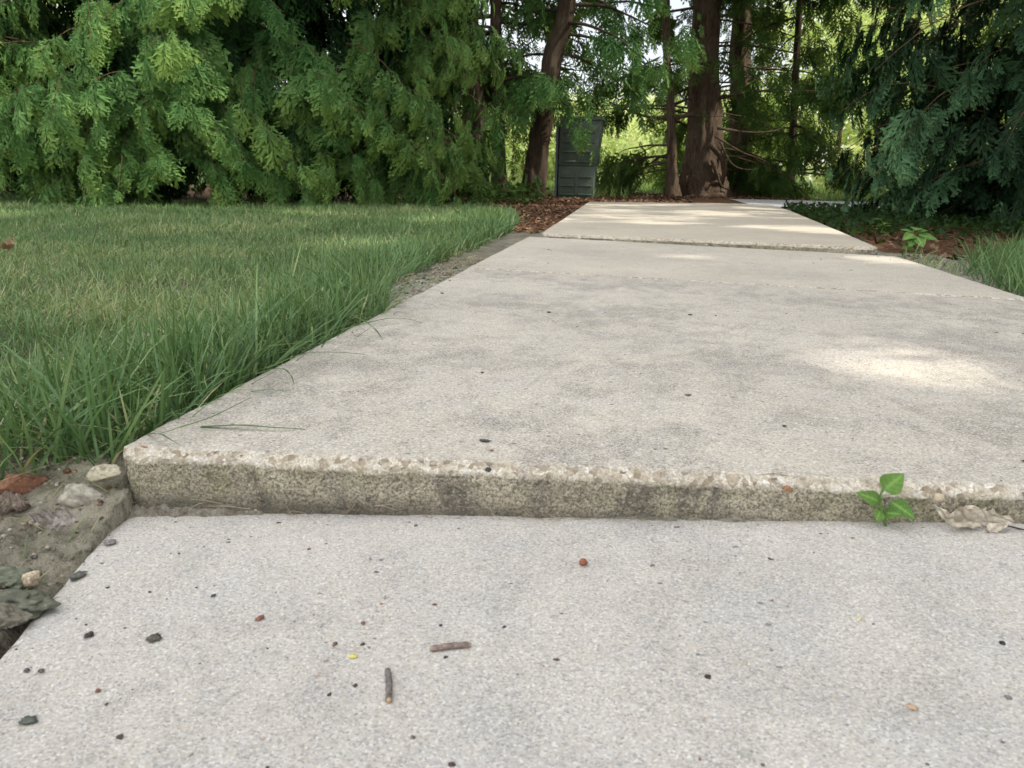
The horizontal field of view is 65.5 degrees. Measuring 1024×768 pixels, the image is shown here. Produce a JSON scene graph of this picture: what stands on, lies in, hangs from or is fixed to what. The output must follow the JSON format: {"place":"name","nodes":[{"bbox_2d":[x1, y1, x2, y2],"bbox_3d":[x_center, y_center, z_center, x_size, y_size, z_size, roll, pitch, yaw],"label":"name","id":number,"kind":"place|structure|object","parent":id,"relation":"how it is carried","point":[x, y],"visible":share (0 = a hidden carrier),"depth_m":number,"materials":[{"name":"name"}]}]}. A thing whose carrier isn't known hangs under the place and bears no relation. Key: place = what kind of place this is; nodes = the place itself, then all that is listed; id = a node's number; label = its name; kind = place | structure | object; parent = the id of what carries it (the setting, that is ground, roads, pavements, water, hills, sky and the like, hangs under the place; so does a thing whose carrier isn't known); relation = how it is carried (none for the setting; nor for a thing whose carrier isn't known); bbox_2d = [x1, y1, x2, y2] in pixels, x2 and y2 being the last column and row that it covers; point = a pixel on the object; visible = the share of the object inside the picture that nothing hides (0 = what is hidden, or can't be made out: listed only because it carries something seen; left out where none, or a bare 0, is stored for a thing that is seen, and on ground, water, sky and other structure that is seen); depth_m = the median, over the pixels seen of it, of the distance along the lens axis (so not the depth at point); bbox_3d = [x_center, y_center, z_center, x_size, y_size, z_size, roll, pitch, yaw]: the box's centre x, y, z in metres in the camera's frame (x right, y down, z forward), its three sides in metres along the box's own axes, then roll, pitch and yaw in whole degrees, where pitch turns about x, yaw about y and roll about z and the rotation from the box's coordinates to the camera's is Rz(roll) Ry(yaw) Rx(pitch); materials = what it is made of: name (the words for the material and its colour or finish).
{"place":"outdoors","nodes":[
{"label":"outdoors","id":0,"kind":"place"},
{"bbox_2d":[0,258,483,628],"bbox_3d":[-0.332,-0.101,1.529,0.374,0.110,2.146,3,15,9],"label":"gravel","id":1,"kind":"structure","parent":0,"point":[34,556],"depth_m":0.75,"materials":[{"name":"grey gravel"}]},
{"bbox_2d":[0,254,491,591],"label":"dry grass","id":2,"kind":"structure","parent":0,"point":[137,436],"depth_m":0.74,"materials":[{"name":"plant"}]},
{"bbox_2d":[0,191,530,491],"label":"lawn grass","id":3,"kind":"structure","parent":0,"point":[192,360],"depth_m":1.48,"materials":[{"name":"green plant"}]},
{"bbox_2d":[297,178,658,198],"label":"rough grass","id":4,"kind":"structure","parent":0,"point":[553,185],"depth_m":10.71,"materials":[{"name":"green plant"}]},
{"bbox_2d":[0,514,1023,767],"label":"sidewalk","id":5,"kind":"structure","parent":0,"point":[822,678],"depth_m":0.49,"materials":[{"name":"concrete"}]},
{"bbox_2d":[18,715,38,724],"bbox_3d":[-0.263,0.184,0.434,0.010,0.003,0.008,3,15,9],"label":"debris crumb","id":6,"kind":"object","parent":5,"relation":"on","point":[25,720],"visible":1,"depth_m":0.43,"materials":[{"name":"stone"}]},
{"bbox_2d":[70,570,87,580],"bbox_3d":[-0.325,0.143,0.595,0.011,0.003,0.014,3,15,9],"label":"debris crumb","id":7,"kind":"object","parent":5,"relation":"on","point":[76,575],"visible":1,"depth_m":0.59,"materials":[{"name":"stone"}]},
{"bbox_2d":[84,631,93,637],"bbox_3d":[-0.275,0.163,0.517,0.006,0.002,0.008,3,15,9],"label":"debris crumb","id":8,"kind":"object","parent":5,"relation":"on","point":[89,634],"visible":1,"depth_m":0.52,"materials":[{"name":"stone"}]},
{"bbox_2d":[102,539,115,545],"bbox_3d":[-0.329,0.129,0.650,0.010,0.003,0.012,-8,17,-30],"label":"debris crumb","id":9,"kind":"object","parent":5,"relation":"on","point":[109,542],"visible":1,"depth_m":0.65,"materials":[{"name":"stone"}]},
{"bbox_2d":[116,733,123,739],"bbox_3d":[-0.207,0.186,0.421,0.004,0.002,0.005,3,15,9],"label":"debris crumb","id":10,"kind":"object","parent":5,"relation":"on","point":[120,736],"visible":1,"depth_m":0.42,"materials":[{"name":"stone"}]},
{"bbox_2d":[145,633,161,641],"bbox_3d":[-0.230,0.163,0.512,0.010,0.003,0.010,3,15,9],"label":"debris crumb","id":11,"kind":"object","parent":5,"relation":"on","point":[154,637],"visible":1,"depth_m":0.51,"materials":[{"name":"stone"}]},
{"bbox_2d":[255,615,264,620],"bbox_3d":[-0.169,0.157,0.533,0.006,0.002,0.007,3,15,9],"label":"debris crumb","id":12,"kind":"object","parent":5,"relation":"on","point":[259,617],"visible":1,"depth_m":0.53,"materials":[{"name":"stone"}]},
{"bbox_2d":[349,654,356,658],"bbox_3d":[-0.098,0.167,0.488,0.005,0.002,0.004,3,15,9],"label":"seed husk","id":13,"kind":"object","parent":5,"relation":"on","point":[353,656],"visible":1,"depth_m":0.49,"materials":[{"name":"yellow plant"}]},
{"bbox_2d":[385,667,391,702],"bbox_3d":[-0.071,0.172,0.459,0.004,0.004,0.033,-2,15,-9],"label":"twig","id":14,"kind":"object","parent":5,"relation":"on","point":[388,682],"visible":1,"depth_m":0.46,"materials":[{"name":"wood"}]},
{"bbox_2d":[429,641,470,651],"bbox_3d":[-0.038,0.163,0.493,0.025,0.005,0.011,3,15,9],"label":"twig","id":15,"kind":"object","parent":5,"relation":"on","point":[449,646],"visible":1,"depth_m":0.49,"materials":[{"name":"wood"}]},
{"bbox_2d":[448,762,455,766],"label":"debris crumb","id":16,"kind":"object","parent":5,"relation":"on","point":[451,764],"visible":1,"depth_m":0.40,"materials":[{"name":"stone"}]},
{"bbox_2d":[0,247,1023,767],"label":"grit","id":17,"kind":"object","parent":5,"relation":"on","point":[440,567],"visible":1,"depth_m":0.60,"materials":[{"name":"stone"}]},
{"bbox_2d":[127,504,1023,523],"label":"joint soil","id":18,"kind":"structure","parent":5,"relation":"on","point":[138,511],"depth_m":0.70,"materials":[{"name":"brown soil"}]},
{"bbox_2d":[132,496,818,521],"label":"rootlets","id":19,"kind":"object","parent":18,"relation":"on","point":[346,511],"visible":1,"depth_m":0.68,"materials":[{"name":"plant"}]},
{"bbox_2d":[579,558,587,565],"bbox_3d":[0.054,0.134,0.597,0.007,0.006,0.006,3,15,9],"label":"berry","id":20,"kind":"object","parent":5,"relation":"on","point":[583,561],"visible":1,"depth_m":0.59,"materials":[{"name":"red plant"}]},
{"bbox_2d":[704,674,710,678],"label":"debris crumb","id":21,"kind":"object","parent":5,"relation":"on","point":[707,676],"visible":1,"depth_m":0.46,"materials":[{"name":"stone"}]},
{"bbox_2d":[857,473,914,525],"bbox_3d":[0.302,0.095,0.642,0.046,0.048,0.015,3,15,9],"label":"weed sprout","id":22,"kind":"object","parent":5,"relation":"on","point":[892,483],"visible":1,"depth_m":0.64,"materials":[{"name":"green plant"}]},
{"bbox_2d":[905,703,917,710],"bbox_3d":[0.217,0.175,0.431,0.006,0.002,0.006,3,15,9],"label":"debris crumb","id":23,"kind":"object","parent":5,"relation":"on","point":[912,707],"visible":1,"depth_m":0.43,"materials":[{"name":"stone"}]},
{"bbox_2d":[934,505,1023,532],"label":"dry leaf","id":24,"kind":"object","parent":5,"relation":"on","point":[973,517],"visible":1,"depth_m":0.64,"materials":[{"name":"beige plant"}]},
{"bbox_2d":[1003,695,1012,699],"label":"debris crumb","id":25,"kind":"object","parent":5,"relation":"on","point":[1008,697],"visible":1,"depth_m":0.44,"materials":[{"name":"stone"}]},
{"bbox_2d":[0,172,1023,658],"bbox_3d":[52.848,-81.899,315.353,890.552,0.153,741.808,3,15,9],"label":"ground","id":26,"kind":"structure","parent":0,"point":[58,562],"depth_m":0.74,"materials":[{"name":"soil"}]},
{"bbox_2d":[0,236,14,249],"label":"dry leaf","id":27,"kind":"object","parent":26,"relation":"on","point":[8,243],"visible":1,"depth_m":2.34,"materials":[{"name":"brown plant"}]},
{"bbox_2d":[0,490,30,515],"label":"dry leaf","id":28,"kind":"object","parent":26,"relation":"on","point":[20,502],"visible":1,"depth_m":0.69,"materials":[{"name":"brown plant"}]},
{"bbox_2d":[0,602,32,629],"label":"soil clod","id":29,"kind":"object","parent":26,"relation":"on","point":[12,615],"visible":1,"depth_m":0.53,"materials":[{"name":"soil"}]},
{"bbox_2d":[0,565,33,588],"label":"soil clod","id":30,"kind":"object","parent":26,"relation":"on","point":[10,576],"visible":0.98,"depth_m":0.58,"materials":[{"name":"soil"}]},
{"bbox_2d":[0,473,48,494],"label":"brick piece","id":31,"kind":"object","parent":26,"relation":"on","point":[25,483],"visible":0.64,"depth_m":0.71,"materials":[{"name":"brick"}]},
{"bbox_2d":[0,588,60,618],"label":"stone","id":32,"kind":"object","parent":26,"relation":"on","point":[36,603],"visible":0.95,"depth_m":0.55,"materials":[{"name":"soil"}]},
{"bbox_2d":[21,570,39,587],"bbox_3d":[-0.345,0.140,0.570,0.011,0.012,0.011,3,15,9],"label":"pebble","id":33,"kind":"object","parent":26,"relation":"on","point":[30,579],"visible":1,"depth_m":0.57,"materials":[{"name":"stone"}]},
{"bbox_2d":[29,506,78,531],"bbox_3d":[-0.374,0.110,0.649,0.038,0.019,0.019,-4,16,-18],"label":"dry leaf","id":34,"kind":"object","parent":26,"relation":"on","point":[58,521],"visible":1,"depth_m":0.65,"materials":[{"name":"grey plant"}]},
{"bbox_2d":[55,483,107,508],"bbox_3d":[-0.376,0.103,0.702,0.045,0.032,0.031,3,15,9],"label":"stone","id":35,"kind":"object","parent":26,"relation":"on","point":[75,496],"visible":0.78,"depth_m":0.69,"materials":[{"name":"grey stone"}]},
{"bbox_2d":[0,0,201,196],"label":"arborvitae","id":36,"kind":"object","parent":26,"relation":"on","point":[53,27],"visible":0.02,"depth_m":6.33,"materials":[{"name":"green plant"}]},
{"bbox_2d":[86,464,120,482],"bbox_3d":[-0.362,0.081,0.709,0.029,0.017,0.016,3,15,9],"label":"pebble","id":37,"kind":"object","parent":26,"relation":"on","point":[102,473],"visible":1,"depth_m":0.70,"materials":[{"name":"stone"}]},
{"bbox_2d":[0,0,295,202],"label":"arborvitae","id":38,"kind":"object","parent":26,"relation":"on","point":[32,179],"visible":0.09,"depth_m":5.78,"materials":[{"name":"green plant"}]},
{"bbox_2d":[0,0,478,209],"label":"arborvitae","id":39,"kind":"object","parent":26,"relation":"on","point":[115,132],"visible":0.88,"depth_m":5.33,"materials":[{"name":"green plant"}]},
{"bbox_2d":[108,0,500,205],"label":"arborvitae","id":40,"kind":"object","parent":26,"relation":"on","point":[363,30],"visible":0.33,"depth_m":6.31,"materials":[{"name":"green plant"}]},
{"bbox_2d":[332,0,541,203],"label":"arborvitae","id":41,"kind":"object","parent":26,"relation":"on","point":[417,69],"visible":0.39,"depth_m":6.88,"materials":[{"name":"green plant"}]},
{"bbox_2d":[345,181,549,205],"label":"undergrowth","id":42,"kind":"object","parent":26,"relation":"on","point":[499,189],"visible":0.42,"depth_m":7.22,"materials":[{"name":"green plant"}]},
{"bbox_2d":[394,0,520,199],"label":"cedar tree","id":43,"kind":"object","parent":26,"relation":"on","point":[479,90],"visible":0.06,"depth_m":8.49,"materials":[{"name":"green plant"}]},
{"bbox_2d":[490,128,553,178],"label":"broadleaf tree","id":44,"kind":"object","parent":26,"relation":"on","point":[510,160],"depth_m":50.79,"materials":[{"name":"green plant"}]},
{"bbox_2d":[458,0,606,195],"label":"cedar tree","id":45,"kind":"object","parent":26,"relation":"on","point":[497,19],"visible":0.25,"depth_m":9.01,"materials":[{"name":"green plant"}]},
{"bbox_2d":[449,96,622,182],"bbox_3d":[0.184,-6.583,20.665,5.514,2.886,5.301,3,15,9],"label":"broadleaf tree","id":46,"kind":"object","parent":26,"relation":"on","point":[508,151],"visible":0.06,"depth_m":21.27,"materials":[{"name":"green plant"}]},
{"bbox_2d":[488,196,591,232],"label":"mulch","id":47,"kind":"object","parent":26,"relation":"on","point":[570,204],"visible":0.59,"depth_m":6.00,"materials":[{"name":"brown wood"}]},
{"bbox_2d":[554,116,605,198],"bbox_3d":[0.784,-2.590,9.169,0.533,0.900,0.541,3,15,9],"label":"plastic bin","id":48,"kind":"object","parent":26,"relation":"on","point":[575,171],"visible":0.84,"depth_m":8.97,"materials":[{"name":"green plastic"}]},
{"bbox_2d":[457,0,706,198],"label":"cedar tree","id":49,"kind":"object","parent":26,"relation":"on","point":[541,100],"visible":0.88,"depth_m":8.32,"materials":[{"name":"green plant"}]},
{"bbox_2d":[505,85,756,183],"bbox_3d":[2.769,-5.996,19.275,5.515,2.454,4.829,-8,17,-32],"label":"broadleaf tree","id":50,"kind":"object","parent":26,"relation":"on","point":[623,141],"visible":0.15,"depth_m":18.26,"materials":[{"name":"green plant"}]},
{"bbox_2d":[463,190,824,202],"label":"leaf litter","id":51,"kind":"object","parent":26,"relation":"on","point":[662,197],"visible":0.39,"depth_m":9.76,"materials":[{"name":"brown plant"}]},
{"bbox_2d":[553,81,769,183],"bbox_3d":[4.154,-6.832,21.738,6.185,2.968,4.826,3,15,9],"label":"broadleaf tree","id":52,"kind":"object","parent":26,"relation":"on","point":[659,137],"visible":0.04,"depth_m":21.07,"materials":[{"name":"green plant"}]},
{"bbox_2d":[553,94,807,181],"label":"broadleaf tree","id":53,"kind":"object","parent":26,"relation":"on","point":[797,179],"depth_m":43.79,"materials":[{"name":"green plant"}]},
{"bbox_2d":[571,0,804,195],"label":"cedar tree","id":54,"kind":"object","parent":26,"relation":"on","point":[623,173],"visible":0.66,"depth_m":10.87,"materials":[{"name":"green plant"}]},
{"bbox_2d":[552,0,899,199],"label":"cedar tree","id":55,"kind":"object","parent":26,"relation":"on","point":[706,167],"visible":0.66,"depth_m":10.94,"materials":[{"name":"green plant"}]},
{"bbox_2d":[622,0,865,194],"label":"cedar tree","id":56,"kind":"object","parent":26,"relation":"on","point":[736,137],"visible":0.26,"depth_m":11.79,"materials":[{"name":"green plant"}]},
{"bbox_2d":[646,0,919,196],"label":"cedar tree","id":57,"kind":"object","parent":26,"relation":"on","point":[809,136],"visible":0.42,"depth_m":11.13,"materials":[{"name":"green plant"}]},
{"bbox_2d":[722,77,845,176],"bbox_3d":[7.049,-7.096,22.466,3.904,3.142,5.773,1,15,-2],"label":"broadleaf tree","id":58,"kind":"object","parent":26,"relation":"on","point":[774,125],"visible":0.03,"depth_m":21.16,"materials":[{"name":"green plant"}]},
{"bbox_2d":[828,200,844,208],"bbox_3d":[2.275,-1.240,5.640,0.138,0.120,0.139,3,15,9],"label":"weed seedling","id":59,"kind":"object","parent":26,"relation":"on","point":[832,204],"visible":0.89,"depth_m":5.64,"materials":[{"name":"green plant"}]},
{"bbox_2d":[752,0,952,188],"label":"broadleaf tree","id":60,"kind":"object","parent":26,"relation":"on","point":[841,134],"visible":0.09,"depth_m":19.21,"materials":[{"name":"green plant"}]},
{"bbox_2d":[803,140,925,192],"bbox_3d":[7.097,-4.175,15.364,2.284,1.134,2.402,-4,16,-19],"label":"broadleaf tree","id":61,"kind":"object","parent":26,"relation":"on","point":[821,178],"visible":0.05,"depth_m":15.73,"materials":[{"name":"green plant"}]},
{"bbox_2d":[876,218,890,232],"bbox_3d":[1.831,-0.781,3.948,0.100,0.080,0.098,3,15,9],"label":"weed seedling","id":62,"kind":"object","parent":26,"relation":"on","point":[883,224],"visible":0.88,"depth_m":3.95,"materials":[{"name":"green plant"}]},
{"bbox_2d":[791,0,994,144],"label":"broadleaf tree","id":63,"kind":"object","parent":26,"relation":"on","point":[889,47],"depth_m":39.67,"materials":[{"name":"green plant"}]},
{"bbox_2d":[780,199,1023,245],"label":"ground cover","id":64,"kind":"object","parent":26,"relation":"on","point":[832,216],"visible":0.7,"depth_m":4.42,"materials":[{"name":"green plant"}]},
{"bbox_2d":[801,0,1023,232],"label":"conifer","id":65,"kind":"object","parent":26,"relation":"on","point":[932,120],"visible":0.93,"depth_m":5.25,"materials":[{"name":"green plant"}]},
{"bbox_2d":[802,212,1023,259],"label":"needle litter","id":66,"kind":"object","parent":26,"relation":"on","point":[867,239],"visible":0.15,"depth_m":3.65,"materials":[{"name":"brown plant"}]},
{"bbox_2d":[821,0,1008,145],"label":"broadleaf tree","id":67,"kind":"object","parent":26,"relation":"on","point":[852,140],"visible":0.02,"depth_m":21.34,"materials":[{"name":"green plant"}]},
{"bbox_2d":[901,226,937,249],"bbox_3d":[1.590,-0.572,3.119,0.135,0.090,0.115,3,15,9],"label":"leafy weed","id":68,"kind":"object","parent":26,"relation":"on","point":[912,238],"visible":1,"depth_m":3.10,"materials":[{"name":"green plant"}]},
{"bbox_2d":[857,0,1023,174],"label":"conifer","id":69,"kind":"object","parent":26,"relation":"on","point":[988,35],"visible":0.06,"depth_m":8.04,"materials":[{"name":"green plant"}]},
{"bbox_2d":[875,0,1021,176],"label":"broadleaf tree","id":70,"kind":"object","parent":26,"relation":"on","point":[934,24],"visible":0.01,"depth_m":16.86,"materials":[{"name":"green plant"}]},
{"bbox_2d":[11,0,1016,179],"label":"sky","id":71,"kind":"structure","parent":0,"point":[675,4],"materials":[{"name":"white"}]},
{"bbox_2d":[123,269,1023,522],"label":"sidewalk","id":72,"kind":"structure","parent":0,"point":[560,411],"depth_m":0.84,"materials":[{"name":"concrete"}]},
{"bbox_2d":[159,397,250,433],"bbox_3d":[-0.293,0.027,0.778,0.025,0.014,0.153,3,15,9],"label":"grass blade","id":73,"kind":"object","parent":72,"relation":"on","point":[206,418],"depth_m":0.75,"materials":[{"name":"green plant"}]},
{"bbox_2d":[201,424,300,428],"bbox_3d":[-0.250,0.041,0.761,0.102,0.005,0.009,2,15,2],"label":"grass blade","id":74,"kind":"object","parent":72,"relation":"on","point":[248,425],"depth_m":0.76,"materials":[{"name":"plant"}]},
{"bbox_2d":[255,368,293,382],"bbox_3d":[-0.262,-0.007,0.890,0.015,0.030,0.080,3,15,9],"label":"grass blade","id":75,"kind":"object","parent":72,"relation":"on","point":[277,368],"depth_m":0.90,"materials":[{"name":"green plant"}]},
{"bbox_2d":[266,352,364,367],"bbox_3d":[-0.250,-0.031,1.000,0.024,0.020,0.183,8,16,25],"label":"grass blade","id":76,"kind":"object","parent":72,"relation":"on","point":[302,354],"depth_m":0.97,"materials":[{"name":"green plant"}]},
{"bbox_2d":[352,315,381,337],"bbox_3d":[-0.212,-0.086,1.194,0.069,0.030,0.015,12,18,36],"label":"grass blade","id":77,"kind":"object","parent":72,"relation":"on","point":[367,323],"depth_m":1.20,"materials":[{"name":"green plant"}]},
{"bbox_2d":[340,318,421,329],"bbox_3d":[-0.195,-0.088,1.202,0.011,0.030,0.236,7,16,20],"label":"grass blade","id":78,"kind":"object","parent":72,"relation":"on","point":[372,321],"depth_m":1.16,"materials":[{"name":"green plant"}]},
{"bbox_2d":[541,202,877,254],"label":"sidewalk","id":79,"kind":"structure","parent":0,"point":[760,226],"depth_m":3.62,"materials":[{"name":"beige concrete"}]},
{"bbox_2d":[467,237,1023,300],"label":"sidewalk","id":80,"kind":"structure","parent":0,"point":[828,270],"depth_m":2.21,"materials":[{"name":"grey concrete"}]},
{"bbox_2d":[547,179,993,201],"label":"meadow grass","id":81,"kind":"structure","parent":0,"point":[822,192],"depth_m":10.94,"materials":[{"name":"green plant"}]},
{"bbox_2d":[729,199,879,214],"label":"pavement","id":82,"kind":"structure","parent":0,"point":[778,203],"depth_m":8.95,"materials":[{"name":"grey concrete"}]},
{"bbox_2d":[893,242,962,274],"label":"sparse grass","id":83,"kind":"structure","parent":0,"point":[937,263],"depth_m":2.58,"materials":[{"name":"plant"}]},
{"bbox_2d":[944,229,1023,296],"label":"tall grass","id":84,"kind":"structure","parent":0,"point":[1008,263],"depth_m":2.24,"materials":[{"name":"green plant"}]}
]}

